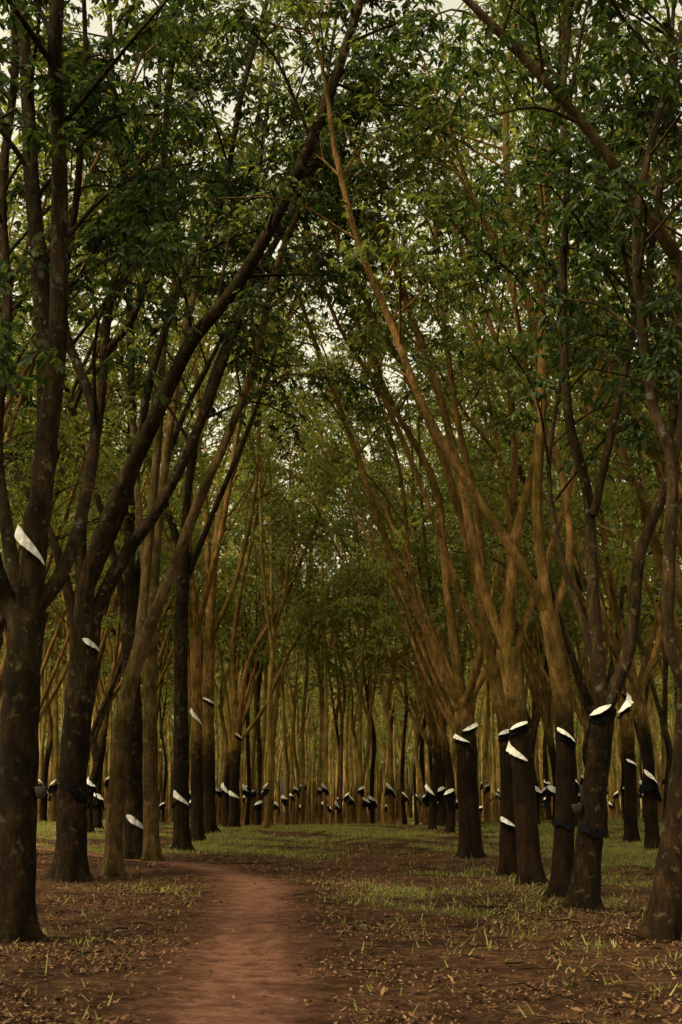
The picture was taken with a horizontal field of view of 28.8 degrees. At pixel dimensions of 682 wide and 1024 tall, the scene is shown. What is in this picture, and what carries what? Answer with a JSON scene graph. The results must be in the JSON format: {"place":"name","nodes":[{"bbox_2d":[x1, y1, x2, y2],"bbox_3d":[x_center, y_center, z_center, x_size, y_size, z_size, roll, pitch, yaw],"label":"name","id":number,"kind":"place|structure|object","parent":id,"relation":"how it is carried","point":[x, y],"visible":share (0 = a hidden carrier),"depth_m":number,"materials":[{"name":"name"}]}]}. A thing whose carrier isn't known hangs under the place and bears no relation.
{"place":"outdoors","nodes":[
{"label":"outdoors","id":0,"kind":"place"},
{"bbox_2d":[36,846,317,1023],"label":"dirt path","id":1,"kind":"structure","parent":0,"point":[209,1000],"depth_m":13.21,"materials":[{"name":"soil"}]},
{"bbox_2d":[0,796,681,1023],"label":"ground","id":2,"kind":"structure","parent":0,"point":[134,998],"depth_m":14.91,"materials":[{"name":"soil"}]},
{"bbox_2d":[1,419,102,821],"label":"rubber tree","id":3,"kind":"object","parent":2,"relation":"on","point":[40,783],"visible":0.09,"depth_m":59.12,"materials":[{"name":"green plant"}]},
{"bbox_2d":[5,394,111,820],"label":"rubber tree","id":4,"kind":"object","parent":2,"relation":"on","point":[46,766],"visible":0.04,"depth_m":60.42,"materials":[{"name":"green plant"}]},
{"bbox_2d":[0,367,138,820],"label":"rubber tree","id":5,"kind":"object","parent":2,"relation":"on","point":[52,790],"visible":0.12,"depth_m":59.41,"materials":[{"name":"green plant"}]},
{"bbox_2d":[0,103,207,540],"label":"rubber tree","id":6,"kind":"object","parent":2,"relation":"on","point":[12,468],"visible":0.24,"depth_m":29.44,"materials":[{"name":"green plant"}]},
{"bbox_2d":[42,504,174,779],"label":"rubber tree","id":7,"kind":"object","parent":2,"relation":"on","point":[97,706],"visible":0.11,"depth_m":59.92,"materials":[{"name":"green plant"}]},
{"bbox_2d":[0,104,249,695],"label":"rubber tree","id":8,"kind":"object","parent":2,"relation":"on","point":[70,497],"visible":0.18,"depth_m":36.46,"materials":[{"name":"green plant"}]},
{"bbox_2d":[0,0,251,942],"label":"rubber tree","id":9,"kind":"object","parent":2,"relation":"on","point":[28,595],"visible":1,"depth_m":16.60,"materials":[{"name":"green plant"}]},
{"bbox_2d":[4,250,252,800],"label":"rubber tree","id":10,"kind":"object","parent":2,"relation":"on","point":[111,608],"visible":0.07,"depth_m":43.76,"materials":[{"name":"green plant"}]},
{"bbox_2d":[46,426,219,682],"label":"rubber tree","id":11,"kind":"object","parent":2,"relation":"on","point":[104,654],"visible":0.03,"depth_m":59.78,"materials":[{"name":"green plant"}]},
{"bbox_2d":[101,465,165,819],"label":"rubber tree","id":12,"kind":"object","parent":2,"relation":"on","point":[106,777],"visible":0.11,"depth_m":65.23,"materials":[{"name":"green plant"}]},
{"bbox_2d":[0,266,280,721],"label":"rubber tree","id":13,"kind":"object","parent":2,"relation":"on","point":[95,515],"visible":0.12,"depth_m":39.57,"materials":[{"name":"green plant"}]},
{"bbox_2d":[0,0,283,523],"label":"rubber tree","id":14,"kind":"object","parent":2,"relation":"on","point":[83,209],"visible":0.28,"depth_m":26.64,"materials":[{"name":"green plant"}]},
{"bbox_2d":[1,312,296,832],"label":"rubber tree","id":15,"kind":"object","parent":2,"relation":"on","point":[92,781],"visible":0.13,"depth_m":47.41,"materials":[{"name":"green plant"}]},
{"bbox_2d":[0,41,306,637],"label":"rubber tree","id":16,"kind":"object","parent":2,"relation":"on","point":[77,420],"visible":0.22,"depth_m":33.51,"materials":[{"name":"green plant"}]},
{"bbox_2d":[115,455,219,715],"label":"rubber tree","id":17,"kind":"object","parent":2,"relation":"on","point":[162,665],"visible":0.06,"depth_m":59.40,"materials":[{"name":"green plant"}]},
{"bbox_2d":[0,0,338,861],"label":"rubber tree","id":18,"kind":"object","parent":2,"relation":"on","point":[152,850],"visible":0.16,"depth_m":32.56,"materials":[{"name":"green plant"}]},
{"bbox_2d":[17,302,332,828],"bbox_3d":[-6.414,1.097,52.758,13.796,22.648,11.813,-11,-16,42],"label":"rubber tree","id":19,"kind":"object","parent":2,"relation":"on","point":[98,804],"visible":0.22,"depth_m":51.48,"materials":[{"name":"green plant"}]},
{"bbox_2d":[157,571,200,821],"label":"rubber tree","id":20,"kind":"object","parent":2,"relation":"on","point":[162,805],"visible":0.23,"depth_m":75.09,"materials":[{"name":"green plant"}]},
{"bbox_2d":[26,303,343,717],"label":"rubber tree","id":21,"kind":"object","parent":2,"relation":"on","point":[243,480],"visible":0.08,"depth_m":55.18,"materials":[{"name":"green plant"}]},
{"bbox_2d":[9,0,402,851],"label":"rubber tree","id":22,"kind":"object","parent":2,"relation":"on","point":[181,834],"visible":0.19,"depth_m":38.16,"materials":[{"name":"green plant"}]},
{"bbox_2d":[8,0,405,859],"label":"rubber tree","id":23,"kind":"object","parent":2,"relation":"on","point":[128,586],"visible":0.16,"depth_m":33.35,"materials":[{"name":"green plant"}]},
{"bbox_2d":[158,371,256,823],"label":"rubber tree","id":24,"kind":"object","parent":2,"relation":"on","point":[189,672],"visible":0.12,"depth_m":60.18,"materials":[{"name":"green plant"}]},
{"bbox_2d":[3,0,474,882],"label":"rubber tree","id":25,"kind":"object","parent":2,"relation":"on","point":[85,606],"visible":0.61,"depth_m":25.96,"materials":[{"name":"green plant"}]},
{"bbox_2d":[179,485,303,824],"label":"rubber tree","id":26,"kind":"object","parent":2,"relation":"on","point":[226,750],"visible":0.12,"depth_m":65.25,"materials":[{"name":"green plant"}]},
{"bbox_2d":[139,399,351,826],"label":"rubber tree","id":27,"kind":"object","parent":2,"relation":"on","point":[225,784],"visible":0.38,"depth_m":57.87,"materials":[{"name":"green plant"}]},
{"bbox_2d":[64,42,445,841],"bbox_3d":[-2.443,-2.618,44.516,13.720,26.649,5.753,0,-12,0],"label":"rubber tree","id":28,"kind":"object","parent":2,"relation":"on","point":[196,710],"visible":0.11,"depth_m":43.11,"materials":[{"name":"green plant"}]},
{"bbox_2d":[137,141,376,833],"bbox_3d":[-3.292,-1.597,49.106,9.478,26.379,6.704,0,-12,0],"label":"rubber tree","id":29,"kind":"object","parent":2,"relation":"on","point":[210,628],"visible":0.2,"depth_m":48.26,"materials":[{"name":"green plant"}]},
{"bbox_2d":[215,410,298,824],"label":"rubber tree","id":30,"kind":"object","parent":2,"relation":"on","point":[253,794],"visible":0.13,"depth_m":65.62,"materials":[{"name":"green plant"}]},
{"bbox_2d":[200,478,315,825],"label":"rubber tree","id":31,"kind":"object","parent":2,"relation":"on","point":[246,792],"visible":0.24,"depth_m":61.91,"materials":[{"name":"green plant"}]},
{"bbox_2d":[48,0,480,877],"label":"rubber tree","id":32,"kind":"object","parent":2,"relation":"on","point":[146,626],"visible":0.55,"depth_m":26.84,"materials":[{"name":"green plant"}]},
{"bbox_2d":[220,635,315,820],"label":"rubber tree","id":33,"kind":"object","parent":2,"relation":"on","point":[279,756],"visible":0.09,"depth_m":94.99,"materials":[{"name":"green plant"}]},
{"bbox_2d":[217,448,324,824],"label":"rubber tree","id":34,"kind":"object","parent":2,"relation":"on","point":[257,807],"visible":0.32,"depth_m":58.96,"materials":[{"name":"green plant"}]},
{"bbox_2d":[218,452,323,824],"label":"rubber tree","id":35,"kind":"object","parent":2,"relation":"on","point":[285,800],"visible":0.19,"depth_m":69.66,"materials":[{"name":"green plant"}]},
{"bbox_2d":[198,402,344,825],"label":"rubber tree","id":36,"kind":"object","parent":2,"relation":"on","point":[264,722],"visible":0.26,"depth_m":59.17,"materials":[{"name":"green plant"}]},
{"bbox_2d":[207,336,342,827],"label":"rubber tree","id":37,"kind":"object","parent":2,"relation":"on","point":[272,630],"visible":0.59,"depth_m":52.63,"materials":[{"name":"green plant"}]},
{"bbox_2d":[222,433,331,825],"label":"rubber tree","id":38,"kind":"object","parent":2,"relation":"on","point":[274,727],"visible":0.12,"depth_m":62.87,"materials":[{"name":"green plant"}]},
{"bbox_2d":[228,582,333,824],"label":"rubber tree","id":39,"kind":"object","parent":2,"relation":"on","point":[276,807],"visible":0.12,"depth_m":85.04,"materials":[{"name":"green plant"}]},
{"bbox_2d":[252,528,328,824],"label":"rubber tree","id":40,"kind":"object","parent":2,"relation":"on","point":[293,797],"visible":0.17,"depth_m":74.64,"materials":[{"name":"green plant"}]},
{"bbox_2d":[239,486,349,824],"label":"rubber tree","id":41,"kind":"object","parent":2,"relation":"on","point":[294,699],"visible":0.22,"depth_m":66.04,"materials":[{"name":"green plant"}]},
{"bbox_2d":[288,588,333,823],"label":"rubber tree","id":42,"kind":"object","parent":2,"relation":"on","point":[308,721],"visible":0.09,"depth_m":105.39,"materials":[{"name":"green plant"}]},
{"bbox_2d":[285,596,339,824],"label":"rubber tree","id":43,"kind":"object","parent":2,"relation":"on","point":[313,771],"visible":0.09,"depth_m":96.16,"materials":[{"name":"green plant"}]},
{"bbox_2d":[263,389,366,824],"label":"rubber tree","id":44,"kind":"object","parent":2,"relation":"on","point":[302,788],"visible":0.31,"depth_m":60.27,"materials":[{"name":"green plant"}]},
{"bbox_2d":[260,437,384,824],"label":"rubber tree","id":45,"kind":"object","parent":2,"relation":"on","point":[320,795],"visible":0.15,"depth_m":63.35,"materials":[{"name":"green plant"}]},
{"bbox_2d":[246,385,404,824],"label":"rubber tree","id":46,"kind":"object","parent":2,"relation":"on","point":[326,794],"visible":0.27,"depth_m":60.43,"materials":[{"name":"green plant"}]},
{"bbox_2d":[273,537,379,822],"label":"rubber tree","id":47,"kind":"object","parent":2,"relation":"on","point":[297,731],"visible":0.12,"depth_m":79.76,"materials":[{"name":"green plant"}]},
{"bbox_2d":[282,428,373,811],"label":"rubber tree","id":48,"kind":"object","parent":2,"relation":"on","point":[344,632],"visible":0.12,"depth_m":69.42,"materials":[{"name":"green plant"}]},
{"bbox_2d":[226,320,432,827],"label":"rubber tree","id":49,"kind":"object","parent":2,"relation":"on","point":[238,736],"visible":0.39,"depth_m":54.14,"materials":[{"name":"green plant"}]},
{"bbox_2d":[288,525,374,823],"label":"rubber tree","id":50,"kind":"object","parent":2,"relation":"on","point":[338,807],"visible":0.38,"depth_m":64.65,"materials":[{"name":"green plant"}]},
{"bbox_2d":[300,618,364,823],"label":"rubber tree","id":51,"kind":"object","parent":2,"relation":"on","point":[343,807],"visible":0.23,"depth_m":89.75,"materials":[{"name":"green plant"}]},
{"bbox_2d":[289,548,376,816],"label":"rubber tree","id":52,"kind":"object","parent":2,"relation":"on","point":[336,719],"visible":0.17,"depth_m":75.52,"materials":[{"name":"green plant"}]},
{"bbox_2d":[299,556,366,823],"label":"rubber tree","id":53,"kind":"object","parent":2,"relation":"on","point":[330,769],"visible":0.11,"depth_m":86.75,"materials":[{"name":"green plant"}]},
{"bbox_2d":[0,827,681,1023],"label":"fallen leaves","id":54,"kind":"object","parent":2,"relation":"on","point":[382,991],"depth_m":15.11,"materials":[{"name":"plant"}]},
{"bbox_2d":[316,646,367,821],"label":"rubber tree","id":55,"kind":"object","parent":2,"relation":"on","point":[350,761],"visible":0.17,"depth_m":105.32,"materials":[{"name":"green plant"}]},
{"bbox_2d":[315,490,389,823],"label":"rubber tree","id":56,"kind":"object","parent":2,"relation":"on","point":[346,798],"visible":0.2,"depth_m":80.62,"materials":[{"name":"green plant"}]},
{"bbox_2d":[298,535,408,823],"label":"rubber tree","id":57,"kind":"object","parent":2,"relation":"on","point":[352,803],"visible":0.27,"depth_m":70.25,"materials":[{"name":"green plant"}]},
{"bbox_2d":[273,457,435,823],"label":"rubber tree","id":58,"kind":"object","parent":2,"relation":"on","point":[365,801],"visible":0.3,"depth_m":62.09,"materials":[{"name":"green plant"}]},
{"bbox_2d":[38,578,675,823],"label":"trees","id":59,"kind":"object","parent":2,"relation":"on","point":[379,783],"depth_m":122.26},
{"bbox_2d":[287,458,430,823],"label":"rubber tree","id":60,"kind":"object","parent":2,"relation":"on","point":[373,804],"visible":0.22,"depth_m":65.15,"materials":[{"name":"green plant"}]},
{"bbox_2d":[315,392,404,824],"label":"rubber tree","id":61,"kind":"object","parent":2,"relation":"on","point":[361,792],"visible":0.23,"depth_m":59.79,"materials":[{"name":"green plant"}]},
{"bbox_2d":[193,0,537,876],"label":"rubber tree","id":62,"kind":"object","parent":2,"relation":"on","point":[507,840],"visible":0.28,"depth_m":29.34,"materials":[{"name":"green plant"}]},
{"bbox_2d":[328,620,408,822],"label":"rubber tree","id":63,"kind":"object","parent":2,"relation":"on","point":[378,728],"visible":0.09,"depth_m":105.81,"materials":[{"name":"green plant"}]},
{"bbox_2d":[189,31,559,858],"bbox_3d":[1.118,-1.961,35.745,10.244,21.962,8.047,-5,-13,24],"label":"rubber tree","id":64,"kind":"object","parent":2,"relation":"on","point":[467,777],"visible":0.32,"depth_m":34.93,"materials":[{"name":"green plant"}]},
{"bbox_2d":[302,436,453,824],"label":"rubber tree","id":65,"kind":"object","parent":2,"relation":"on","point":[389,792],"visible":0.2,"depth_m":59.94,"materials":[{"name":"green plant"}]},
{"bbox_2d":[343,541,417,823],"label":"rubber tree","id":66,"kind":"object","parent":2,"relation":"on","point":[385,776],"visible":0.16,"depth_m":74.75,"materials":[{"name":"green plant"}]},
{"bbox_2d":[236,348,529,829],"bbox_3d":[1.935,2.659,51.699,12.114,19.107,7.195,-6,-13,25],"label":"rubber tree","id":67,"kind":"object","parent":2,"relation":"on","point":[432,792],"visible":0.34,"depth_m":50.97,"materials":[{"name":"green plant"}]},
{"bbox_2d":[361,487,414,824],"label":"rubber tree","id":68,"kind":"object","parent":2,"relation":"on","point":[404,799],"visible":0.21,"depth_m":69.71,"materials":[{"name":"green plant"}]},
{"bbox_2d":[376,584,424,824],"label":"rubber tree","id":69,"kind":"object","parent":2,"relation":"on","point":[414,794],"visible":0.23,"depth_m":75.14,"materials":[{"name":"green plant"}]},
{"bbox_2d":[360,659,450,816],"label":"rubber tree","id":70,"kind":"object","parent":2,"relation":"on","point":[408,739],"visible":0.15,"depth_m":99.90,"materials":[{"name":"green plant"}]},
{"bbox_2d":[227,276,584,838],"bbox_3d":[2.343,1.011,44.468,12.388,19.539,7.358,-4,-12,17],"label":"rubber tree","id":71,"kind":"object","parent":2,"relation":"on","point":[381,552],"visible":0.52,"depth_m":44.35,"materials":[{"name":"green plant"}]},
{"bbox_2d":[292,316,525,826],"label":"rubber tree","id":72,"kind":"object","parent":2,"relation":"on","point":[441,815],"visible":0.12,"depth_m":53.93,"materials":[{"name":"green plant"}]},
{"bbox_2d":[357,463,469,824],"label":"rubber tree","id":73,"kind":"object","parent":2,"relation":"on","point":[422,766],"visible":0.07,"depth_m":62.08,"materials":[{"name":"green plant"}]},
{"bbox_2d":[283,298,549,832],"bbox_3d":[2.921,1.653,46.627,9.876,18.987,10.356,1,-12,-7],"label":"rubber tree","id":74,"kind":"object","parent":2,"relation":"on","point":[449,798],"visible":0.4,"depth_m":46.05,"materials":[{"name":"green plant"}]},
{"bbox_2d":[193,0,660,898],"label":"rubber tree","id":75,"kind":"object","parent":2,"relation":"on","point":[563,822],"visible":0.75,"depth_m":23.53,"materials":[{"name":"green plant"}]},
{"bbox_2d":[366,501,490,825],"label":"rubber tree","id":76,"kind":"object","parent":2,"relation":"on","point":[424,801],"visible":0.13,"depth_m":58.86,"materials":[{"name":"green plant"}]},
{"bbox_2d":[349,441,528,824],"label":"rubber tree","id":77,"kind":"object","parent":2,"relation":"on","point":[453,747],"visible":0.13,"depth_m":59.31,"materials":[{"name":"green plant"}]},
{"bbox_2d":[426,430,492,822],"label":"rubber tree","id":78,"kind":"object","parent":2,"relation":"on","point":[484,735],"visible":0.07,"depth_m":69.70,"materials":[{"name":"green plant"}]},
{"bbox_2d":[396,374,527,663],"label":"rubber tree","id":79,"kind":"object","parent":2,"relation":"on","point":[469,640],"visible":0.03,"depth_m":59.63,"materials":[{"name":"green plant"}]},
{"bbox_2d":[415,414,521,824],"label":"rubber tree","id":80,"kind":"object","parent":2,"relation":"on","point":[486,789],"visible":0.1,"depth_m":61.70,"materials":[{"name":"green plant"}]},
{"bbox_2d":[440,562,500,821],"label":"rubber tree","id":81,"kind":"object","parent":2,"relation":"on","point":[496,796],"visible":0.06,"depth_m":69.94,"materials":[{"name":"green plant"}]},
{"bbox_2d":[278,0,681,884],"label":"rubber tree","id":82,"kind":"object","parent":2,"relation":"on","point":[530,868],"visible":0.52,"depth_m":25.55,"materials":[{"name":"green plant"}]},
{"bbox_2d":[464,646,496,822],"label":"rubber tree","id":83,"kind":"object","parent":2,"relation":"on","point":[479,716],"visible":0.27,"depth_m":90.45,"materials":[{"name":"green plant"}]},
{"bbox_2d":[365,317,644,826],"bbox_3d":[6.256,2.333,51.303,11.814,19.394,10.116,-11,-16,43],"label":"rubber tree","id":84,"kind":"object","parent":2,"relation":"on","point":[524,602],"visible":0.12,"depth_m":50.69,"materials":[{"name":"green plant"}]},
{"bbox_2d":[330,87,680,849],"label":"rubber tree","id":85,"kind":"object","parent":2,"relation":"on","point":[650,789],"visible":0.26,"depth_m":35.65,"materials":[{"name":"green plant"}]},
{"bbox_2d":[395,306,628,822],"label":"rubber tree","id":86,"kind":"object","parent":2,"relation":"on","point":[540,700],"visible":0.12,"depth_m":54.63,"materials":[{"name":"green plant"}]},
{"bbox_2d":[346,131,681,838],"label":"rubber tree","id":87,"kind":"object","parent":2,"relation":"on","point":[587,699],"visible":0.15,"depth_m":42.82,"materials":[{"name":"green plant"}]},
{"bbox_2d":[400,305,628,824],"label":"rubber tree","id":88,"kind":"object","parent":2,"relation":"on","point":[534,723],"visible":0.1,"depth_m":57.98,"materials":[{"name":"green plant"}]},
{"bbox_2d":[349,0,681,271],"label":"rubber tree","id":89,"kind":"object","parent":2,"relation":"on","point":[663,237],"visible":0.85,"depth_m":18.00,"materials":[{"name":"green plant"}]},
{"bbox_2d":[352,0,681,498],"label":"rubber tree","id":90,"kind":"object","parent":2,"relation":"on","point":[472,286],"visible":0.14,"depth_m":27.58,"materials":[{"name":"green plant"}]},
{"bbox_2d":[359,288,681,731],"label":"rubber tree","id":91,"kind":"object","parent":2,"relation":"on","point":[575,705],"visible":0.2,"depth_m":47.77,"materials":[{"name":"green plant"}]},
{"bbox_2d":[490,494,577,819],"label":"rubber tree","id":92,"kind":"object","parent":2,"relation":"on","point":[548,803],"visible":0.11,"depth_m":69.08,"materials":[{"name":"green plant"}]},
{"bbox_2d":[492,467,575,820],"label":"rubber tree","id":93,"kind":"object","parent":2,"relation":"on","point":[543,794],"visible":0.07,"depth_m":65.28,"materials":[{"name":"green plant"}]},
{"bbox_2d":[388,0,681,608],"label":"rubber tree","id":94,"kind":"object","parent":2,"relation":"on","point":[640,502],"visible":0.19,"depth_m":29.66,"materials":[{"name":"green plant"}]},
{"bbox_2d":[428,3,681,651],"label":"rubber tree","id":95,"kind":"object","parent":2,"relation":"on","point":[657,558],"visible":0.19,"depth_m":32.95,"materials":[{"name":"green plant"}]},
{"bbox_2d":[437,219,680,842],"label":"rubber tree","id":96,"kind":"object","parent":2,"relation":"on","point":[631,831],"visible":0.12,"depth_m":39.53,"materials":[{"name":"green plant"}]},
{"bbox_2d":[441,0,681,911],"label":"rubber tree","id":97,"kind":"object","parent":2,"relation":"on","point":[584,891],"visible":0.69,"depth_m":20.47,"materials":[{"name":"green plant"}]},
{"bbox_2d":[525,463,623,785],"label":"rubber tree","id":98,"kind":"object","parent":2,"relation":"on","point":[579,659],"visible":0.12,"depth_m":59.61,"materials":[{"name":"green plant"}]},
{"bbox_2d":[494,0,681,942],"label":"rubber tree","id":99,"kind":"object","parent":2,"relation":"on","point":[661,922],"visible":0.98,"depth_m":16.76,"materials":[{"name":"green plant"}]},
{"bbox_2d":[580,538,637,818],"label":"rubber tree","id":100,"kind":"object","parent":2,"relation":"on","point":[615,795],"visible":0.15,"depth_m":85.24,"materials":[{"name":"green plant"}]},
{"bbox_2d":[550,414,681,822],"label":"rubber tree","id":101,"kind":"object","parent":2,"relation":"on","point":[647,685],"visible":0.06,"depth_m":56.47,"materials":[{"name":"green plant"}]},
{"bbox_2d":[555,377,681,816],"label":"rubber tree","id":102,"kind":"object","parent":2,"relation":"on","point":[663,716],"visible":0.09,"depth_m":52.75,"materials":[{"name":"green plant"}]},
{"bbox_2d":[585,411,681,820],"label":"rubber tree","id":103,"kind":"object","parent":2,"relation":"on","point":[659,772],"visible":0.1,"depth_m":58.92,"materials":[{"name":"green plant"}]},
{"bbox_2d":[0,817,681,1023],"bbox_3d":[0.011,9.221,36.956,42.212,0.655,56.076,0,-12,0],"label":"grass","id":104,"kind":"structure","parent":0,"point":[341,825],"depth_m":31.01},
{"bbox_2d":[0,0,681,796],"label":"sky","id":105,"kind":"structure","parent":0,"point":[95,28],"materials":[{"name":"white"}]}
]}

